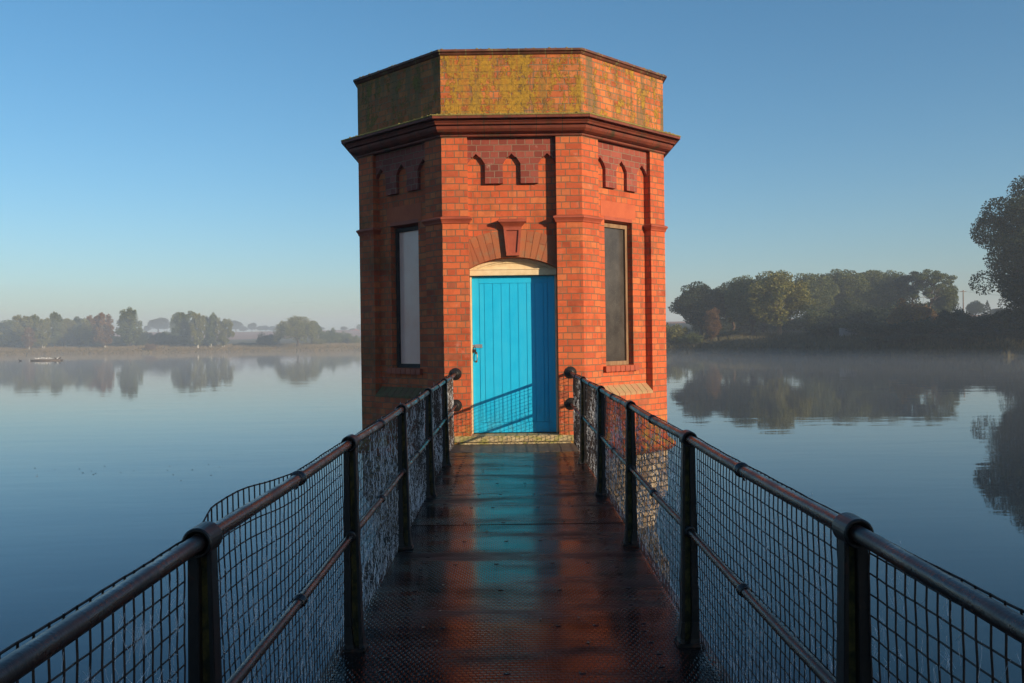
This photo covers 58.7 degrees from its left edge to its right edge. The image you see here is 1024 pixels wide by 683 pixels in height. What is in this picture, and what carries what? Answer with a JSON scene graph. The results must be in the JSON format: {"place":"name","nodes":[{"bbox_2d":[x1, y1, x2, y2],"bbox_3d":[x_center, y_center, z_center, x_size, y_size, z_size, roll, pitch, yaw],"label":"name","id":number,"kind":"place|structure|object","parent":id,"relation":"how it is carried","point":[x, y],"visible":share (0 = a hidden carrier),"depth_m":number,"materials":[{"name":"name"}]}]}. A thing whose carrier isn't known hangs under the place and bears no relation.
{"place":"outdoors","nodes":[
{"label":"outdoors","id":0,"kind":"place"},
{"bbox_2d":[0,350,1023,682],"bbox_3d":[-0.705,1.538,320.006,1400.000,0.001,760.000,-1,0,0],"label":"water","id":1,"kind":"structure","parent":0,"point":[920,456],"depth_m":17.38,"materials":[{"name":"blue liquid"}]},
{"bbox_2d":[30,359,63,360],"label":"floating raft","id":2,"kind":"object","parent":1,"relation":"on","point":[48,360],"visible":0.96,"depth_m":148.38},
{"bbox_2d":[341,47,680,533],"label":"water tower","id":3,"kind":"structure","parent":1,"relation":"in","point":[511,231],"depth_m":11.47,"materials":[{"name":"red brick"}]},
{"bbox_2d":[390,219,419,367],"bbox_3d":[-1.347,-0.615,11.944,0.580,1.923,0.147,-1,0,45],"label":"window","id":4,"kind":"structure","parent":3,"relation":"in","point":[406,232],"depth_m":12.02,"materials":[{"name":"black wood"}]},
{"bbox_2d":[472,276,555,432],"bbox_3d":[0.017,0.160,11.471,1.058,1.968,0.086,-1,0,0],"label":"door","id":5,"kind":"structure","parent":3,"relation":"in","point":[513,317],"depth_m":11.47,"materials":[{"name":"wood"}]},
{"bbox_2d":[316,443,733,682],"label":"footbridge","id":6,"kind":"object","parent":3,"relation":"attached to","point":[544,550],"visible":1,"depth_m":4.61,"materials":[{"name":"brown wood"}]},
{"bbox_2d":[0,368,461,682],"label":"metal railing","id":7,"kind":"object","parent":6,"relation":"on","point":[433,439],"visible":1,"depth_m":2.87,"materials":[{"name":"black metal"}]},
{"bbox_2d":[564,366,1023,682],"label":"metal railing","id":8,"kind":"object","parent":6,"relation":"on","point":[856,536],"visible":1,"depth_m":2.92,"materials":[{"name":"black metal"}]},
{"bbox_2d":[604,216,631,365],"bbox_3d":[1.348,-0.651,11.922,0.147,1.923,0.580,-1,0,45],"label":"window frame","id":9,"kind":"structure","parent":3,"relation":"in","point":[615,230],"depth_m":12.00,"materials":[{"name":"black wood"}]},
{"bbox_2d":[0,315,1023,356],"bbox_3d":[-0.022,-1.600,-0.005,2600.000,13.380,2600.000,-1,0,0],"label":"ground","id":10,"kind":"structure","parent":0,"point":[245,337],"depth_m":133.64,"materials":[{"name":"green plant"}]},
{"bbox_2d":[0,322,10,332],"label":"oak tree","id":11,"kind":"object","parent":10,"relation":"on","point":[3,327],"visible":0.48,"depth_m":283.88,"materials":[{"name":"green plant"}]},
{"bbox_2d":[0,332,19,347],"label":"bush","id":12,"kind":"object","parent":10,"relation":"on","point":[6,341],"visible":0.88,"depth_m":268.14,"materials":[{"name":"green plant"}]},
{"bbox_2d":[1,320,19,332],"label":"oak tree","id":13,"kind":"object","parent":10,"relation":"on","point":[9,323],"visible":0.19,"depth_m":286.86,"materials":[{"name":"green plant"}]},
{"bbox_2d":[12,314,34,347],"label":"birch tree","id":14,"kind":"object","parent":10,"relation":"on","point":[21,323],"visible":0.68,"depth_m":266.65,"materials":[{"name":"green plant"}]},
{"bbox_2d":[21,326,36,348],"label":"birch tree","id":15,"kind":"object","parent":10,"relation":"on","point":[29,339],"visible":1,"depth_m":257.11,"materials":[{"name":"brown plant"}]},
{"bbox_2d":[28,314,39,346],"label":"birch tree","id":16,"kind":"object","parent":10,"relation":"on","point":[35,317],"visible":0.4,"depth_m":268.45,"materials":[{"name":"green plant"}]},
{"bbox_2d":[34,318,51,347],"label":"birch tree","id":17,"kind":"object","parent":10,"relation":"on","point":[42,337],"visible":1,"depth_m":259.03,"materials":[{"name":"green plant"}]},
{"bbox_2d":[49,312,62,345],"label":"birch tree","id":18,"kind":"object","parent":10,"relation":"on","point":[56,319],"visible":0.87,"depth_m":271.46,"materials":[{"name":"green plant"}]},
{"bbox_2d":[47,338,73,345],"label":"bush","id":19,"kind":"object","parent":10,"relation":"on","point":[60,344],"visible":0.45,"depth_m":279.34,"materials":[{"name":"green plant"}]},
{"bbox_2d":[60,318,77,345],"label":"oak tree","id":20,"kind":"object","parent":10,"relation":"on","point":[68,328],"visible":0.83,"depth_m":276.81,"materials":[{"name":"green plant"}]},
{"bbox_2d":[58,332,81,344],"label":"bush","id":21,"kind":"object","parent":10,"relation":"on","point":[74,337],"visible":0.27,"depth_m":280.44,"materials":[{"name":"green plant"}]},
{"bbox_2d":[73,316,82,331],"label":"oak tree","id":22,"kind":"object","parent":10,"relation":"on","point":[77,321],"visible":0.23,"depth_m":286.44,"materials":[{"name":"green plant"}]},
{"bbox_2d":[69,337,92,344],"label":"bush","id":23,"kind":"object","parent":10,"relation":"on","point":[80,342],"visible":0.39,"depth_m":280.81,"materials":[{"name":"green plant"}]},
{"bbox_2d":[77,317,93,345],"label":"birch tree","id":24,"kind":"object","parent":10,"relation":"on","point":[85,335],"visible":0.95,"depth_m":268.99,"materials":[{"name":"green plant"}]},
{"bbox_2d":[86,315,97,345],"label":"birch tree","id":25,"kind":"object","parent":10,"relation":"on","point":[89,317],"visible":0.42,"depth_m":271.23,"materials":[{"name":"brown plant"}]},
{"bbox_2d":[90,312,114,346],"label":"birch tree","id":26,"kind":"object","parent":10,"relation":"on","point":[103,331],"visible":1,"depth_m":258.12,"materials":[{"name":"brown plant"}]},
{"bbox_2d":[110,335,125,344],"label":"bush","id":27,"kind":"object","parent":10,"relation":"on","point":[117,340],"visible":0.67,"depth_m":278.26,"materials":[{"name":"green plant"}]},
{"bbox_2d":[115,307,143,346],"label":"birch tree","id":28,"kind":"object","parent":10,"relation":"on","point":[129,334],"visible":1,"depth_m":259.83,"materials":[{"name":"green plant"}]},
{"bbox_2d":[133,333,147,345],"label":"bush","id":29,"kind":"object","parent":10,"relation":"on","point":[142,340],"visible":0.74,"depth_m":266.98,"materials":[{"name":"green plant"}]},
{"bbox_2d":[144,332,159,344],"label":"bush","id":30,"kind":"object","parent":10,"relation":"on","point":[151,339],"visible":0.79,"depth_m":270.50,"materials":[{"name":"green plant"}]},
{"bbox_2d":[148,317,169,331],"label":"broadleaf tree","id":31,"kind":"object","parent":10,"relation":"on","point":[160,323],"visible":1,"depth_m":597.14,"materials":[{"name":"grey plant"}]},
{"bbox_2d":[155,333,177,344],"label":"bush","id":32,"kind":"object","parent":10,"relation":"on","point":[164,338],"visible":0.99,"depth_m":268.75,"materials":[{"name":"green plant"}]},
{"bbox_2d":[156,328,178,335],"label":"bush","id":33,"kind":"object","parent":10,"relation":"on","point":[168,333],"visible":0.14,"depth_m":276.05,"materials":[{"name":"green plant"}]},
{"bbox_2d":[169,312,184,333],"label":"broadleaf tree","id":34,"kind":"object","parent":10,"relation":"on","point":[172,324],"visible":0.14,"depth_m":327.99,"materials":[{"name":"green plant"}]},
{"bbox_2d":[0,342,360,354],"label":"reed bed","id":35,"kind":"object","parent":10,"relation":"on","point":[189,348],"visible":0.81,"depth_m":252.24,"materials":[{"name":"plant"}]},
{"bbox_2d":[171,311,193,346],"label":"birch tree","id":36,"kind":"object","parent":10,"relation":"on","point":[181,321],"visible":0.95,"depth_m":260.61,"materials":[{"name":"green plant"}]},
{"bbox_2d":[189,312,206,347],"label":"birch tree","id":37,"kind":"object","parent":10,"relation":"on","point":[197,327],"visible":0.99,"depth_m":255.54,"materials":[{"name":"green plant"}]},
{"bbox_2d":[188,338,218,345],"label":"bush","id":38,"kind":"object","parent":10,"relation":"on","point":[203,342],"visible":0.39,"depth_m":262.20,"materials":[{"name":"green plant"}]},
{"bbox_2d":[203,312,216,346],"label":"birch tree","id":39,"kind":"object","parent":10,"relation":"on","point":[209,332],"visible":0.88,"depth_m":259.09,"materials":[{"name":"green plant"}]},
{"bbox_2d":[214,317,234,346],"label":"birch tree","id":40,"kind":"object","parent":10,"relation":"on","point":[223,333],"visible":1,"depth_m":259.11,"materials":[{"name":"green plant"}]},
{"bbox_2d":[231,320,243,331],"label":"broadleaf tree","id":41,"kind":"object","parent":10,"relation":"on","point":[236,325],"visible":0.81,"depth_m":607.78,"materials":[{"name":"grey plant"}]},
{"bbox_2d":[232,342,257,345],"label":"bush","id":42,"kind":"object","parent":10,"relation":"on","point":[242,343],"visible":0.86,"depth_m":265.88,"materials":[{"name":"green plant"}]},
{"bbox_2d":[247,322,256,331],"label":"broadleaf tree","id":43,"kind":"object","parent":10,"relation":"on","point":[252,326],"visible":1,"depth_m":608.31,"materials":[{"name":"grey plant"}]},
{"bbox_2d":[256,332,280,345],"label":"bush","id":44,"kind":"object","parent":10,"relation":"on","point":[264,340],"visible":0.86,"depth_m":260.36,"materials":[{"name":"green plant"}]},
{"bbox_2d":[272,315,319,345],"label":"willow tree","id":45,"kind":"object","parent":10,"relation":"on","point":[297,328],"visible":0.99,"depth_m":252.33,"materials":[{"name":"green plant"}]},
{"bbox_2d":[306,320,321,343],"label":"oak tree","id":46,"kind":"object","parent":10,"relation":"on","point":[319,328],"visible":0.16,"depth_m":274.48,"materials":[{"name":"green plant"}]},
{"bbox_2d":[312,338,326,344],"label":"bush","id":47,"kind":"object","parent":10,"relation":"on","point":[321,341],"visible":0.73,"depth_m":260.96,"materials":[{"name":"green plant"}]},
{"bbox_2d":[318,327,340,343],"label":"bush","id":48,"kind":"object","parent":10,"relation":"on","point":[332,336],"visible":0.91,"depth_m":266.77,"materials":[{"name":"green plant"}]},
{"bbox_2d":[338,331,352,342],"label":"bush","id":49,"kind":"object","parent":10,"relation":"on","point":[345,337],"visible":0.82,"depth_m":270.96,"materials":[{"name":"green plant"}]},
{"bbox_2d":[347,335,360,342],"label":"bush","id":50,"kind":"object","parent":10,"relation":"on","point":[353,339],"visible":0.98,"depth_m":269.07,"materials":[{"name":"green plant"}]},
{"bbox_2d":[666,323,688,342],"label":"bush","id":51,"kind":"object","parent":10,"relation":"on","point":[674,332],"visible":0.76,"depth_m":145.10,"materials":[{"name":"green plant"}]},
{"bbox_2d":[676,332,704,343],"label":"bush","id":52,"kind":"object","parent":10,"relation":"on","point":[694,338],"visible":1,"depth_m":142.22,"materials":[{"name":"green plant"}]},
{"bbox_2d":[668,281,730,335],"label":"oak tree","id":53,"kind":"object","parent":10,"relation":"on","point":[693,304],"visible":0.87,"depth_m":149.88,"materials":[{"name":"green plant"}]},
{"bbox_2d":[689,320,731,332],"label":"bush","id":54,"kind":"object","parent":10,"relation":"on","point":[696,328],"visible":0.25,"depth_m":166.73,"materials":[{"name":"green plant"}]},
{"bbox_2d":[701,307,721,340],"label":"birch tree","id":55,"kind":"object","parent":10,"relation":"on","point":[713,326],"visible":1,"depth_m":143.36,"materials":[{"name":"brown plant"}]},
{"bbox_2d":[716,330,741,335],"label":"bush","id":56,"kind":"object","parent":10,"relation":"on","point":[728,333],"visible":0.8,"depth_m":149.19,"materials":[{"name":"green plant"}]},
{"bbox_2d":[715,282,746,329],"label":"oak tree","id":57,"kind":"object","parent":10,"relation":"on","point":[724,285],"visible":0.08,"depth_m":154.74,"materials":[{"name":"green plant"}]},
{"bbox_2d":[721,318,749,331],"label":"bush","id":58,"kind":"object","parent":10,"relation":"on","point":[738,327],"visible":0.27,"depth_m":167.56,"materials":[{"name":"green plant"}]},
{"bbox_2d":[723,275,771,335],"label":"broadleaf tree","id":59,"kind":"object","parent":10,"relation":"on","point":[739,309],"visible":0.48,"depth_m":145.09,"materials":[{"name":"green plant"}]},
{"bbox_2d":[742,270,816,335],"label":"broadleaf tree","id":60,"kind":"object","parent":10,"relation":"on","point":[791,297],"visible":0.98,"depth_m":140.62,"materials":[{"name":"green plant"}]},
{"bbox_2d":[770,314,805,330],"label":"bush","id":61,"kind":"object","parent":10,"relation":"on","point":[792,324],"visible":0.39,"depth_m":164.09,"materials":[{"name":"green plant"}]},
{"bbox_2d":[785,273,840,311],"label":"oak tree","id":62,"kind":"object","parent":10,"relation":"on","point":[822,295],"visible":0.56,"depth_m":175.54,"materials":[{"name":"green plant"}]},
{"bbox_2d":[795,303,840,330],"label":"bush","id":63,"kind":"object","parent":10,"relation":"on","point":[810,317],"visible":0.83,"depth_m":158.31,"materials":[{"name":"green plant"}]},
{"bbox_2d":[806,322,845,334],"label":"bush","id":64,"kind":"object","parent":10,"relation":"on","point":[823,329],"visible":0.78,"depth_m":132.81,"materials":[{"name":"green plant"}]},
{"bbox_2d":[822,269,843,310],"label":"oak tree","id":65,"kind":"object","parent":10,"relation":"on","point":[833,275],"visible":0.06,"depth_m":182.23,"materials":[{"name":"green plant"}]},
{"bbox_2d":[839,328,857,335],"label":"notice board","id":66,"kind":"object","parent":10,"relation":"on","point":[843,331],"visible":0.71,"depth_m":127.05,"materials":[{"name":"grey"}]},
{"bbox_2d":[828,269,877,310],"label":"oak tree","id":67,"kind":"object","parent":10,"relation":"on","point":[856,288],"visible":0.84,"depth_m":177.72,"materials":[{"name":"green plant"}]},
{"bbox_2d":[835,319,887,334],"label":"bush","id":68,"kind":"object","parent":10,"relation":"on","point":[862,327],"visible":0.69,"depth_m":126.84,"materials":[{"name":"green plant"}]},
{"bbox_2d":[861,270,891,308],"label":"oak tree","id":69,"kind":"object","parent":10,"relation":"on","point":[870,275],"visible":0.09,"depth_m":184.26,"materials":[{"name":"green plant"}]},
{"bbox_2d":[870,270,910,310],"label":"broadleaf tree","id":70,"kind":"object","parent":10,"relation":"on","point":[885,287],"visible":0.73,"depth_m":178.14,"materials":[{"name":"green plant"}]},
{"bbox_2d":[886,298,934,324],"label":"bush","id":71,"kind":"object","parent":10,"relation":"on","point":[905,312],"visible":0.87,"depth_m":136.98,"materials":[{"name":"green plant"}]},
{"bbox_2d":[892,271,930,304],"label":"tree","id":72,"kind":"object","parent":10,"relation":"on","point":[907,279],"visible":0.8,"depth_m":175.35,"materials":[{"name":"green plant"}]},
{"bbox_2d":[909,298,941,314],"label":"bush","id":73,"kind":"object","parent":10,"relation":"on","point":[927,304],"visible":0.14,"depth_m":180.66,"materials":[{"name":"green plant"}]},
{"bbox_2d":[908,269,957,308],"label":"tree","id":74,"kind":"object","parent":10,"relation":"on","point":[937,277],"visible":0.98,"depth_m":171.21,"materials":[{"name":"green plant"}]},
{"bbox_2d":[931,310,938,323],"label":"bush","id":75,"kind":"object","parent":10,"relation":"on","point":[935,315],"visible":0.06,"depth_m":139.76,"materials":[{"name":"green plant"}]},
{"bbox_2d":[933,282,958,313],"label":"oak tree","id":76,"kind":"object","parent":10,"relation":"on","point":[947,302],"visible":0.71,"depth_m":175.15,"materials":[{"name":"green plant"}]},
{"bbox_2d":[933,303,973,330],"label":"bush","id":77,"kind":"object","parent":10,"relation":"on","point":[951,318],"visible":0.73,"depth_m":123.00,"materials":[{"name":"green plant"}]},
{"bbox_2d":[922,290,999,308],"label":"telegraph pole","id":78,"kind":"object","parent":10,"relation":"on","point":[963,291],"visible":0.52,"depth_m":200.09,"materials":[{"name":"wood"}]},
{"bbox_2d":[965,300,984,316],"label":"oak tree","id":79,"kind":"object","parent":10,"relation":"on","point":[974,307],"visible":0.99,"depth_m":259.30,"materials":[{"name":"green plant"}]},
{"bbox_2d":[955,312,1003,332],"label":"bush","id":80,"kind":"object","parent":10,"relation":"on","point":[972,323],"visible":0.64,"depth_m":115.41,"materials":[{"name":"green plant"}]},
{"bbox_2d":[982,300,992,315],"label":"conifer tree","id":81,"kind":"object","parent":10,"relation":"on","point":[987,305],"visible":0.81,"depth_m":260.01,"materials":[{"name":"green plant"}]},
{"bbox_2d":[968,175,1023,326],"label":"sycamore tree","id":82,"kind":"object","parent":10,"relation":"on","point":[1009,249],"visible":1,"depth_m":98.35,"materials":[{"name":"green plant"}]},
{"bbox_2d":[991,308,1003,314],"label":"oak tree","id":83,"kind":"object","parent":10,"relation":"on","point":[994,311],"visible":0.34,"depth_m":264.44,"materials":[{"name":"green plant"}]},
{"bbox_2d":[982,307,1019,330],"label":"bush","id":84,"kind":"object","parent":10,"relation":"on","point":[1001,318],"visible":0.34,"depth_m":112.11,"materials":[{"name":"green plant"}]},
{"bbox_2d":[0,0,1023,332],"label":"sky","id":85,"kind":"structure","parent":0,"point":[159,158],"materials":[{"name":"blue"}]}
]}

